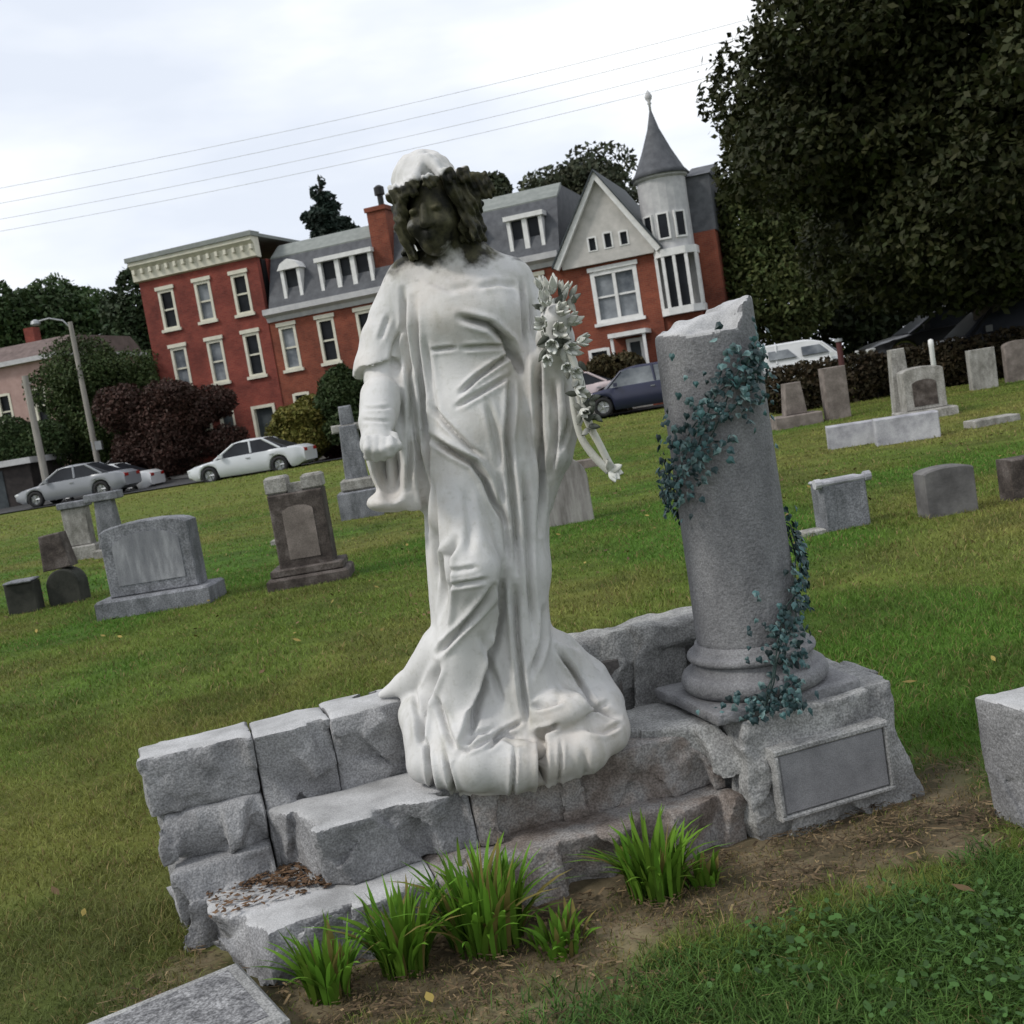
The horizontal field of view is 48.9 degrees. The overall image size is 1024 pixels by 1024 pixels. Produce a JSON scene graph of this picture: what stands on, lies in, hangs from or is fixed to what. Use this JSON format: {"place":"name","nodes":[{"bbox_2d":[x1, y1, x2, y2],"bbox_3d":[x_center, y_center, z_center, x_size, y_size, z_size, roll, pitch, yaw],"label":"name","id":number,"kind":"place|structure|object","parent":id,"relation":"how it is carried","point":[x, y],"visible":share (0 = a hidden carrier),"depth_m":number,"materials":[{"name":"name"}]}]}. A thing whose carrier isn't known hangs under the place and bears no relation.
{"place":"outdoors","nodes":[
{"label":"outdoors","id":0,"kind":"place"},
{"bbox_2d":[0,404,663,513],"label":"road","id":1,"kind":"structure","parent":0,"point":[173,482],"depth_m":46.57,"materials":[{"name":"asphalt"}]},
{"bbox_2d":[15,462,141,507],"bbox_3d":[-17.796,-1.217,46.177,4.735,1.482,2.034,-9,6,6],"label":"parked car","id":2,"kind":"object","parent":1,"relation":"on","point":[61,484],"visible":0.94,"depth_m":45.38,"materials":[{"name":"grey paint"}]},
{"bbox_2d":[47,463,165,501],"bbox_3d":[-17.499,-1.282,48.426,4.735,1.482,2.034,-9,6,5],"label":"parked car","id":3,"kind":"object","parent":1,"relation":"on","point":[151,477],"visible":0.28,"depth_m":47.73,"materials":[{"name":"white paint"}]},
{"bbox_2d":[187,436,317,481],"bbox_3d":[-10.046,-2.094,43.520,4.735,1.482,2.034,-9,6,8],"label":"parked car","id":4,"kind":"object","parent":1,"relation":"on","point":[252,455],"visible":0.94,"depth_m":42.71,"materials":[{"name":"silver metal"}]},
{"bbox_2d":[583,372,612,402],"bbox_3d":[2.391,-4.799,45.146,4.735,1.482,2.034,-9,6,6],"label":"parked car","id":5,"kind":"object","parent":1,"relation":"on","point":[594,383],"visible":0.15,"depth_m":44.22,"materials":[{"name":"paint"}]},
{"bbox_2d":[588,362,662,416],"bbox_3d":[4.832,-4.738,42.979,4.735,1.749,2.124,-9,6,6],"label":"parked car","id":6,"kind":"object","parent":1,"relation":"on","point":[635,386],"visible":0.51,"depth_m":42.16,"materials":[{"name":"blue paint"}]},
{"bbox_2d":[761,340,856,380],"bbox_3d":[10.915,-5.684,43.859,4.935,1.880,2.260,-8,6,10],"label":"parked car","id":7,"kind":"object","parent":1,"relation":"on","point":[788,353],"visible":0.19,"depth_m":42.98,"materials":[{"name":"white paint"}]},
{"bbox_2d":[3,70,735,230],"bbox_3d":[-5.137,-11.571,35.583,35.201,1.783,0.013,-9,6,0],"label":"overhead wire","id":8,"kind":"object","parent":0,"point":[359,160],"visible":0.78,"depth_m":35.63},
{"bbox_2d":[3,53,745,218],"bbox_3d":[-5.174,-11.796,35.059,35.201,1.858,0.013,-9,6,0],"label":"overhead wire","id":9,"kind":"object","parent":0,"point":[354,148],"visible":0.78,"depth_m":35.10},
{"bbox_2d":[3,18,751,187],"bbox_3d":[-5.321,-12.697,34.870,35.201,1.935,0.013,-9,6,0],"label":"overhead wire","id":10,"kind":"object","parent":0,"point":[378,110],"visible":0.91,"depth_m":34.91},
{"bbox_2d":[3,24,785,202],"bbox_3d":[-5.271,-12.391,35.302,35.201,1.935,0.013,-9,6,0],"label":"overhead wire","id":11,"kind":"object","parent":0,"point":[376,126],"visible":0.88,"depth_m":35.34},
{"bbox_2d":[165,404,652,479],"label":"pavement","id":12,"kind":"structure","parent":0,"point":[185,475],"depth_m":49.88,"materials":[{"name":"concrete"}]},
{"bbox_2d":[0,0,844,347],"label":"sky","id":13,"kind":"structure","parent":0,"point":[86,85],"materials":[{"name":"white"}]},
{"bbox_2d":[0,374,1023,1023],"bbox_3d":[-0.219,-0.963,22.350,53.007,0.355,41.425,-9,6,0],"label":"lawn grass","id":14,"kind":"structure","parent":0,"point":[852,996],"depth_m":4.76,"materials":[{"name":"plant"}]},
{"bbox_2d":[0,379,1023,1023],"bbox_3d":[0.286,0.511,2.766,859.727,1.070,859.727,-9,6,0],"label":"ground","id":15,"kind":"structure","parent":0,"point":[596,885],"depth_m":5.33,"materials":[{"name":"plant"}]},
{"bbox_2d":[2,576,44,615],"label":"gravestone","id":16,"kind":"object","parent":15,"relation":"on","point":[23,595],"visible":0.82,"depth_m":11.26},
{"bbox_2d":[0,453,67,508],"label":"dark shed","id":17,"kind":"structure","parent":15,"relation":"on","point":[19,475],"depth_m":49.96,"materials":[{"name":"stone"}]},
{"bbox_2d":[0,471,8,508],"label":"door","id":18,"kind":"structure","parent":17,"relation":"in","point":[4,503],"depth_m":50.03,"materials":[{"name":"grey"}]},
{"bbox_2d":[21,375,48,479],"bbox_3d":[-20.869,-3.064,49.614,0.400,5.900,0.328,-9,6,0],"label":"utility pole","id":19,"kind":"object","parent":15,"relation":"on","point":[26,383],"visible":0.75,"depth_m":49.45,"materials":[{"name":"grey wood"}]},
{"bbox_2d":[0,414,75,465],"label":"street shrub","id":20,"kind":"object","parent":15,"relation":"on","point":[16,438],"visible":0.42,"depth_m":51.45,"materials":[{"name":"green plant"}]},
{"bbox_2d":[0,272,116,347],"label":"background tree","id":21,"kind":"object","parent":15,"relation":"on","point":[21,309],"visible":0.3,"depth_m":74.39,"materials":[{"name":"green plant"}]},
{"bbox_2d":[38,531,90,606],"bbox_3d":[-4.587,0.607,11.540,0.350,0.812,0.260,-9,6,0],"label":"gravestone","id":22,"kind":"object","parent":15,"relation":"on","point":[67,582],"visible":0.92,"depth_m":11.43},
{"bbox_2d":[30,318,103,461],"bbox_3d":[-20.151,-4.805,51.468,2.120,8.250,0.440,-9,6,0],"label":"street lamp","id":23,"kind":"object","parent":15,"relation":"on","point":[96,445],"visible":0.94,"depth_m":51.34,"materials":[{"name":"grey metal"}]},
{"bbox_2d":[0,327,146,465],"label":"pale house","id":24,"kind":"structure","parent":15,"relation":"on","point":[18,362],"depth_m":60.78,"materials":[{"name":"pink paint"}]},
{"bbox_2d":[0,393,13,422],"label":"window","id":25,"kind":"structure","parent":24,"relation":"in","point":[5,400],"depth_m":61.07,"materials":[{"name":"beige paint"}]},
{"bbox_2d":[32,389,47,420],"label":"window","id":26,"kind":"structure","parent":24,"relation":"in","point":[39,415],"depth_m":60.59,"materials":[{"name":"beige paint"}]},
{"bbox_2d":[56,500,99,559],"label":"gravestone","id":27,"kind":"object","parent":15,"relation":"on","point":[77,523],"visible":0.67,"depth_m":16.39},
{"bbox_2d":[83,489,123,558],"bbox_3d":[-5.792,0.209,16.205,0.500,1.000,0.350,-9,6,0],"label":"gravestone","id":28,"kind":"object","parent":15,"relation":"on","point":[107,516],"visible":0.62,"depth_m":16.08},
{"bbox_2d":[21,332,192,466],"bbox_3d":[-18.958,-5.136,54.200,8.694,7.353,6.336,-9,6,0],"label":"street shrub","id":29,"kind":"object","parent":15,"relation":"on","point":[101,367],"visible":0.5,"depth_m":52.94,"materials":[{"name":"green plant"}]},
{"bbox_2d":[97,266,154,364],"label":"background tree","id":30,"kind":"object","parent":15,"relation":"on","point":[124,315],"visible":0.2,"depth_m":69.61,"materials":[{"name":"green plant"}]},
{"bbox_2d":[94,515,226,620],"bbox_3d":[-3.162,0.493,9.994,1.020,0.882,0.480,-9,6,3],"label":"gravestone","id":31,"kind":"object","parent":15,"relation":"on","point":[151,564],"visible":0.92,"depth_m":9.85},
{"bbox_2d":[92,377,249,478],"bbox_3d":[-15.208,-3.657,50.475,6.520,4.926,4.342,-9,6,0],"label":"purple tree","id":32,"kind":"object","parent":15,"relation":"on","point":[156,421],"visible":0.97,"depth_m":49.43,"materials":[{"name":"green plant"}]},
{"bbox_2d":[88,963,289,1023],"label":"flat marker","id":33,"kind":"object","parent":15,"relation":"on","point":[235,993],"visible":1,"depth_m":2.53,"materials":[{"name":"stone"}]},
{"bbox_2d":[124,230,298,462],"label":"brick building","id":34,"kind":"structure","parent":15,"relation":"on","point":[205,303],"depth_m":53.78,"materials":[{"name":"red brick"}]},
{"bbox_2d":[154,284,181,332],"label":"window","id":35,"kind":"structure","parent":34,"relation":"in","point":[166,297],"depth_m":54.46,"materials":[{"name":"beige paint"}]},
{"bbox_2d":[167,342,194,388],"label":"window","id":36,"kind":"structure","parent":34,"relation":"in","point":[179,356],"depth_m":54.70,"materials":[{"name":"beige paint"}]},
{"bbox_2d":[190,275,218,324],"bbox_3d":[-14.647,-10.099,53.771,1.080,2.190,0.280,-7,6,18],"label":"window","id":37,"kind":"structure","parent":34,"relation":"in","point":[203,292],"depth_m":53.83,"materials":[{"name":"beige paint"}]},
{"bbox_2d":[203,335,231,384],"bbox_3d":[-14.104,-7.256,54.027,1.080,2.340,0.280,-7,6,18],"label":"window","id":38,"kind":"structure","parent":34,"relation":"in","point":[215,349],"depth_m":54.09,"materials":[{"name":"beige paint"}]},
{"bbox_2d":[220,410,236,432],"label":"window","id":39,"kind":"structure","parent":34,"relation":"in","point":[228,419],"depth_m":54.45,"materials":[{"name":"glass"}]},
{"bbox_2d":[227,268,255,317],"bbox_3d":[-12.739,-10.320,53.148,1.080,2.190,0.280,-7,6,18],"label":"window","id":40,"kind":"structure","parent":34,"relation":"in","point":[239,281],"depth_m":53.20,"materials":[{"name":"beige paint"}]},
{"bbox_2d":[239,327,267,379],"bbox_3d":[-12.219,-7.504,53.407,1.080,2.340,0.280,-7,6,18],"label":"window","id":41,"kind":"structure","parent":34,"relation":"in","point":[251,339],"depth_m":53.46,"materials":[{"name":"beige paint"}]},
{"bbox_2d":[250,403,275,437],"bbox_3d":[-11.650,-3.866,53.825,1.270,2.550,0.260,-7,6,18],"label":"door","id":42,"kind":"structure","parent":34,"relation":"in","point":[261,414],"depth_m":53.85,"materials":[{"name":"beige paint"}]},
{"bbox_2d":[263,393,333,464],"bbox_3d":[-8.306,-3.340,46.955,4.249,3.185,3.170,-9,6,0],"label":"street shrub","id":43,"kind":"object","parent":15,"relation":"on","point":[296,421],"visible":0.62,"depth_m":45.87,"materials":[{"name":"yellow plant"}]},
{"bbox_2d":[263,471,354,591],"bbox_3d":[-1.856,0.178,10.035,0.720,1.060,0.520,-9,6,-2],"label":"gravestone","id":44,"kind":"object","parent":15,"relation":"on","point":[303,533],"visible":0.95,"depth_m":9.87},
{"bbox_2d":[253,909,378,1006],"bbox_3d":[-0.449,1.047,2.653,0.316,0.187,0.310,-9,6,0],"label":"grass clump","id":45,"kind":"object","parent":15,"relation":"on","point":[318,972],"visible":0.97,"depth_m":2.61,"materials":[{"name":"green plant"}]},
{"bbox_2d":[299,175,359,237],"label":"conifer tree","id":46,"kind":"object","parent":15,"relation":"on","point":[321,217],"visible":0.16,"depth_m":73.60,"materials":[{"name":"green plant"}]},
{"bbox_2d":[323,444,341,458],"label":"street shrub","id":47,"kind":"object","parent":15,"relation":"on","point":[334,451],"visible":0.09,"depth_m":47.90,"materials":[{"name":"green plant"}]},
{"bbox_2d":[310,363,363,453],"bbox_3d":[-7.147,-4.020,46.556,3.334,4.221,3.293,-9,6,0],"label":"street shrub","id":48,"kind":"object","parent":15,"relation":"on","point":[339,385],"visible":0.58,"depth_m":45.84,"materials":[{"name":"green plant"}]},
{"bbox_2d":[331,405,383,520],"bbox_3d":[-2.304,-0.700,16.474,0.620,1.720,0.500,-10,6,-3],"label":"cross monument","id":49,"kind":"object","parent":15,"relation":"on","point":[358,488],"visible":0.77,"depth_m":16.31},
{"bbox_2d":[307,870,479,981],"bbox_3d":[-0.281,0.995,2.713,0.370,0.225,0.395,-14,7,-42],"label":"grass clump","id":50,"kind":"object","parent":15,"relation":"on","point":[397,951],"visible":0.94,"depth_m":2.68,"materials":[{"name":"green plant"}]},
{"bbox_2d":[136,606,695,951],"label":"stone wall","id":51,"kind":"structure","parent":15,"relation":"on","point":[211,796],"depth_m":3.13,"materials":[{"name":"stone"}]},
{"bbox_2d":[262,182,580,405],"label":"mansard building","id":52,"kind":"structure","parent":15,"relation":"on","point":[323,290],"depth_m":51.78,"materials":[{"name":"red brick"}]},
{"bbox_2d":[275,320,304,373],"bbox_3d":[-10.395,-7.749,52.859,1.080,2.340,0.280,-7,6,18],"label":"window","id":53,"kind":"structure","parent":52,"relation":"in","point":[288,336],"depth_m":52.92,"materials":[{"name":"glass"}]},
{"bbox_2d":[292,391,308,401],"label":"window","id":54,"kind":"structure","parent":52,"relation":"in","point":[296,396],"depth_m":53.10,"materials":[{"name":"beige paint"}]},
{"bbox_2d":[313,312,342,366],"bbox_3d":[-8.509,-7.996,52.239,1.080,2.340,0.280,-7,6,18],"label":"window","id":55,"kind":"structure","parent":52,"relation":"in","point":[325,322],"depth_m":52.30,"materials":[{"name":"beige paint"}]},
{"bbox_2d":[352,305,371,339],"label":"window","id":56,"kind":"structure","parent":52,"relation":"in","point":[361,314],"depth_m":51.64,"materials":[{"name":"beige paint"}]},
{"bbox_2d":[532,270,544,278],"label":"window","id":57,"kind":"structure","parent":52,"relation":"in","point":[536,274],"depth_m":48.80,"materials":[{"name":"beige paint"}]},
{"bbox_2d":[206,784,746,985],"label":"stone plinth","id":58,"kind":"structure","parent":15,"relation":"on","point":[247,934],"depth_m":2.97,"materials":[{"name":"stone"}]},
{"bbox_2d":[206,862,331,918],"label":"leaf litter","id":59,"kind":"object","parent":58,"relation":"on","point":[283,870],"visible":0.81,"depth_m":3.00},
{"bbox_2d":[266,703,741,884],"bbox_3d":[-0.013,0.790,3.155,1.294,0.204,0.480,-11,6,-16],"label":"stone step","id":60,"kind":"object","parent":58,"relation":"on","point":[360,833],"visible":0.76,"depth_m":3.09,"materials":[{"name":"stone"}]},
{"bbox_2d":[352,149,630,796],"bbox_3d":[-0.100,-0.124,3.127,0.779,1.762,0.496,-9,6,0],"label":"marble statue","id":61,"kind":"object","parent":60,"relation":"on","point":[476,407],"visible":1,"depth_m":3.04,"materials":[{"name":"stone"}]},
{"bbox_2d":[386,829,584,962],"bbox_3d":[-0.111,0.952,2.739,0.500,0.248,0.509,-4,8,43],"label":"grass clump","id":62,"kind":"object","parent":15,"relation":"on","point":[497,914],"visible":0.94,"depth_m":2.72,"materials":[{"name":"green plant"}]},
{"bbox_2d":[481,170,513,199],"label":"background tree","id":63,"kind":"object","parent":15,"relation":"on","point":[501,183],"visible":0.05,"depth_m":68.47,"materials":[{"name":"green plant"}]},
{"bbox_2d":[4,423,1014,1001],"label":"fallen leaves","id":64,"kind":"object","parent":15,"relation":"on","point":[430,995],"visible":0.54,"depth_m":7.31,"materials":[{"name":"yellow plant"}]},
{"bbox_2d":[513,898,600,962],"bbox_3d":[0.106,1.002,2.675,0.212,0.094,0.218,-12,6,-24],"label":"grass clump","id":65,"kind":"object","parent":15,"relation":"on","point":[563,927],"visible":0.99,"depth_m":2.69,"materials":[{"name":"green plant"}]},
{"bbox_2d":[93,738,1023,1023],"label":"soil bed","id":66,"kind":"object","parent":15,"relation":"on","point":[623,890],"visible":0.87,"depth_m":2.78,"materials":[{"name":"soil"}]},
{"bbox_2d":[550,459,593,526],"bbox_3d":[0.547,-0.177,11.360,0.460,0.749,0.217,-10,6,-4],"label":"gravestone","id":67,"kind":"object","parent":15,"relation":"on","point":[572,503],"visible":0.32,"depth_m":11.27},
{"bbox_2d":[516,140,639,205],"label":"background tree","id":68,"kind":"object","parent":15,"relation":"on","point":[573,175],"visible":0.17,"depth_m":67.92,"materials":[{"name":"green plant"}]},
{"bbox_2d":[577,458,596,468],"bbox_3d":[1.236,-0.807,19.534,0.550,0.190,0.300,-9,6,0],"label":"flat marker","id":69,"kind":"object","parent":15,"relation":"on","point":[587,463],"visible":0.17,"depth_m":19.38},
{"bbox_2d":[584,349,645,412],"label":"street shrub","id":70,"kind":"object","parent":15,"relation":"on","point":[608,366],"visible":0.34,"depth_m":44.57,"materials":[{"name":"green plant"}]},
{"bbox_2d":[552,90,732,404],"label":"gabled house","id":71,"kind":"structure","parent":15,"relation":"on","point":[645,273],"depth_m":47.13,"materials":[{"name":"red brick"}]},
{"bbox_2d":[586,236,597,251],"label":"window","id":72,"kind":"structure","parent":71,"relation":"in","point":[591,241],"depth_m":47.49,"materials":[{"name":"white paint"}]},
{"bbox_2d":[588,347,610,360],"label":"window","id":73,"kind":"structure","parent":71,"relation":"in","point":[594,352],"depth_m":48.24,"materials":[{"name":"white paint"}]},
{"bbox_2d":[602,231,613,248],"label":"window","id":74,"kind":"structure","parent":71,"relation":"in","point":[607,238],"depth_m":47.28,"materials":[{"name":"white paint"}]},
{"bbox_2d":[587,259,645,327],"bbox_3d":[4.418,-9.228,47.635,2.210,2.490,0.280,-7,6,18],"label":"window","id":75,"kind":"structure","parent":71,"relation":"in","point":[615,287],"depth_m":47.67,"materials":[{"name":"white paint"}]},
{"bbox_2d":[618,229,629,245],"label":"window","id":76,"kind":"structure","parent":71,"relation":"in","point":[623,236],"depth_m":47.08,"materials":[{"name":"white paint"}]},
{"bbox_2d":[626,337,645,361],"bbox_3d":[5.393,-6.150,47.887,0.750,2.500,0.180,-7,6,18],"label":"door","id":77,"kind":"structure","parent":71,"relation":"in","point":[635,345],"depth_m":47.79,"materials":[{"name":"white paint"}]},
{"bbox_2d":[642,215,655,237],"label":"turret window","id":78,"kind":"structure","parent":71,"relation":"in","point":[648,221],"depth_m":46.71,"materials":[{"name":"white paint"}]},
{"bbox_2d":[655,211,671,240],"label":"turret window","id":79,"kind":"structure","parent":71,"relation":"in","point":[662,218],"depth_m":46.40,"materials":[{"name":"white paint"}]},
{"bbox_2d":[672,209,687,236],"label":"turret window","id":80,"kind":"structure","parent":71,"relation":"in","point":[679,218],"depth_m":46.43,"materials":[{"name":"glass"}]},
{"bbox_2d":[653,244,707,316],"bbox_3d":[7.026,-9.640,47.010,1.771,2.700,1.400,-7,6,18],"label":"bay window","id":81,"kind":"structure","parent":71,"relation":"in","point":[678,269],"depth_m":46.55,"materials":[{"name":"white paint"}]},
{"bbox_2d":[564,804,729,906],"bbox_3d":[0.346,0.880,2.888,0.433,0.213,0.376,-9,6,0],"label":"grass clump","id":82,"kind":"object","parent":15,"relation":"on","point":[656,870],"visible":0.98,"depth_m":2.85,"materials":[{"name":"green plant"}]},
{"bbox_2d":[682,849,733,890],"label":"grass clump","id":83,"kind":"object","parent":15,"relation":"on","point":[705,874],"visible":0.85,"depth_m":2.90,"materials":[{"name":"green plant"}]},
{"bbox_2d":[714,106,841,345],"bbox_3d":[11.952,-11.806,49.334,7.685,12.577,5.773,-9,6,0],"label":"maple tree","id":84,"kind":"object","parent":15,"relation":"on","point":[786,304],"visible":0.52,"depth_m":47.71,"materials":[{"name":"green plant"}]},
{"bbox_2d":[561,878,1023,1023],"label":"ground cover","id":85,"kind":"object","parent":15,"relation":"on","point":[988,995],"visible":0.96,"depth_m":2.38,"materials":[{"name":"green plant"}]},
{"bbox_2d":[770,381,823,429],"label":"gravestone","id":86,"kind":"object","parent":15,"relation":"on","point":[795,412],"visible":0.73,"depth_m":20.51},
{"bbox_2d":[799,527,825,536],"bbox_3d":[2.155,0.168,8.087,0.160,0.085,0.140,-10,6,-10],"label":"flat marker","id":87,"kind":"object","parent":15,"relation":"on","point":[816,530],"visible":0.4,"depth_m":8.03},
{"bbox_2d":[719,658,924,840],"bbox_3d":[0.842,0.696,3.356,0.590,0.374,0.504,-11,6,-16],"label":"pedestal","id":88,"kind":"object","parent":15,"relation":"on","point":[834,757],"visible":0.65,"depth_m":3.12,"materials":[{"name":"stone"}]},
{"bbox_2d":[655,295,859,725],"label":"broken column","id":89,"kind":"structure","parent":88,"relation":"on","point":[735,542],"depth_m":3.15,"materials":[{"name":"stone"}]},
{"bbox_2d":[655,316,818,725],"bbox_3d":[0.632,0.009,3.223,0.417,1.096,0.506,-9,6,0],"label":"ivy garland","id":90,"kind":"object","parent":89,"relation":"attached to","point":[668,494],"visible":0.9,"depth_m":3.10},
{"bbox_2d":[818,365,851,420],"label":"gravestone","id":91,"kind":"object","parent":15,"relation":"on","point":[834,392],"visible":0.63,"depth_m":20.54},
{"bbox_2d":[834,338,844,364],"bbox_3d":[6.836,-2.809,23.248,0.158,1.540,0.158,-9,6,0],"label":"post","id":92,"kind":"object","parent":15,"relation":"on","point":[839,351],"visible":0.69,"depth_m":23.15,"materials":[{"name":"brick"}]},
{"bbox_2d":[808,470,871,531],"bbox_3d":[2.386,-0.041,8.164,0.424,0.466,0.216,-10,6,-8],"label":"gravestone","id":93,"kind":"object","parent":15,"relation":"on","point":[839,502],"visible":0.94,"depth_m":8.07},
{"bbox_2d":[825,419,874,449],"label":"gravestone","id":94,"kind":"object","parent":15,"relation":"on","point":[857,433],"visible":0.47,"depth_m":15.01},
{"bbox_2d":[778,278,936,355],"bbox_3d":[16.759,-11.636,55.653,8.756,10.106,7.525,-8,6,12],"label":"background tree","id":95,"kind":"object","parent":15,"relation":"on","point":[852,331],"visible":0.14,"depth_m":53.88,"materials":[{"name":"green plant"}]},
{"bbox_2d":[696,0,1023,321],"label":"maple tree","id":96,"kind":"object","parent":15,"relation":"on","point":[891,140],"visible":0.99,"depth_m":23.11,"materials":[{"name":"green plant"}]},
{"bbox_2d":[764,325,1023,413],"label":"hedge","id":97,"kind":"object","parent":15,"relation":"on","point":[874,365],"visible":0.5,"depth_m":24.86,"materials":[{"name":"green plant"}]},
{"bbox_2d":[872,410,940,445],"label":"gravestone","id":98,"kind":"object","parent":15,"relation":"on","point":[902,428],"visible":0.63,"depth_m":14.29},
{"bbox_2d":[855,305,966,358],"bbox_3d":[11.907,-4.910,30.739,4.735,1.482,2.034,-9,6,3],"label":"parked car","id":99,"kind":"object","parent":15,"relation":"on","point":[918,331],"visible":0.17,"depth_m":29.98,"materials":[{"name":"black paint"}]},
{"bbox_2d":[887,348,958,416],"bbox_3d":[6.320,-1.975,17.452,0.850,1.200,0.720,-9,6,6],"label":"gravestone","id":100,"kind":"object","parent":15,"relation":"on","point":[917,389],"visible":0.93,"depth_m":17.24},
{"bbox_2d":[928,339,935,364],"bbox_3d":[7.677,-2.316,20.394,0.100,1.640,0.095,-9,6,0],"label":"white post","id":101,"kind":"object","parent":15,"relation":"on","point":[931,351],"visible":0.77,"depth_m":20.31,"materials":[{"name":"paint"}]},
{"bbox_2d":[913,464,977,518],"bbox_3d":[3.091,-0.121,8.024,0.380,0.427,0.170,-10,6,-5],"label":"gravestone","id":102,"kind":"object","parent":15,"relation":"on","point":[946,489],"visible":0.9,"depth_m":7.94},
{"bbox_2d":[922,296,1023,383],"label":"parked car","id":103,"kind":"object","parent":15,"relation":"on","point":[989,322],"visible":0.17,"depth_m":24.99,"materials":[{"name":"black paint"}]},
{"bbox_2d":[965,347,998,390],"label":"gravestone","id":104,"kind":"object","parent":15,"relation":"on","point":[981,368],"visible":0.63,"depth_m":21.89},
{"bbox_2d":[963,413,1020,427],"bbox_3d":[6.244,-1.163,14.655,0.620,0.140,0.300,-10,6,-8],"label":"flat marker","id":105,"kind":"object","parent":15,"relation":"on","point":[988,421],"visible":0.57,"depth_m":14.52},
{"bbox_2d":[975,687,1023,827],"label":"gravestone","id":106,"kind":"object","parent":15,"relation":"on","point":[1000,715],"visible":0.92,"depth_m":2.95,"materials":[{"name":"stone"}]},
{"bbox_2d":[995,455,1023,501],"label":"gravestone","id":107,"kind":"object","parent":15,"relation":"on","point":[1010,473],"visible":0.67,"depth_m":8.08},
{"bbox_2d":[1001,339,1023,382],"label":"gravestone","id":108,"kind":"object","parent":15,"relation":"on","point":[1012,352],"visible":0.9,"depth_m":22.59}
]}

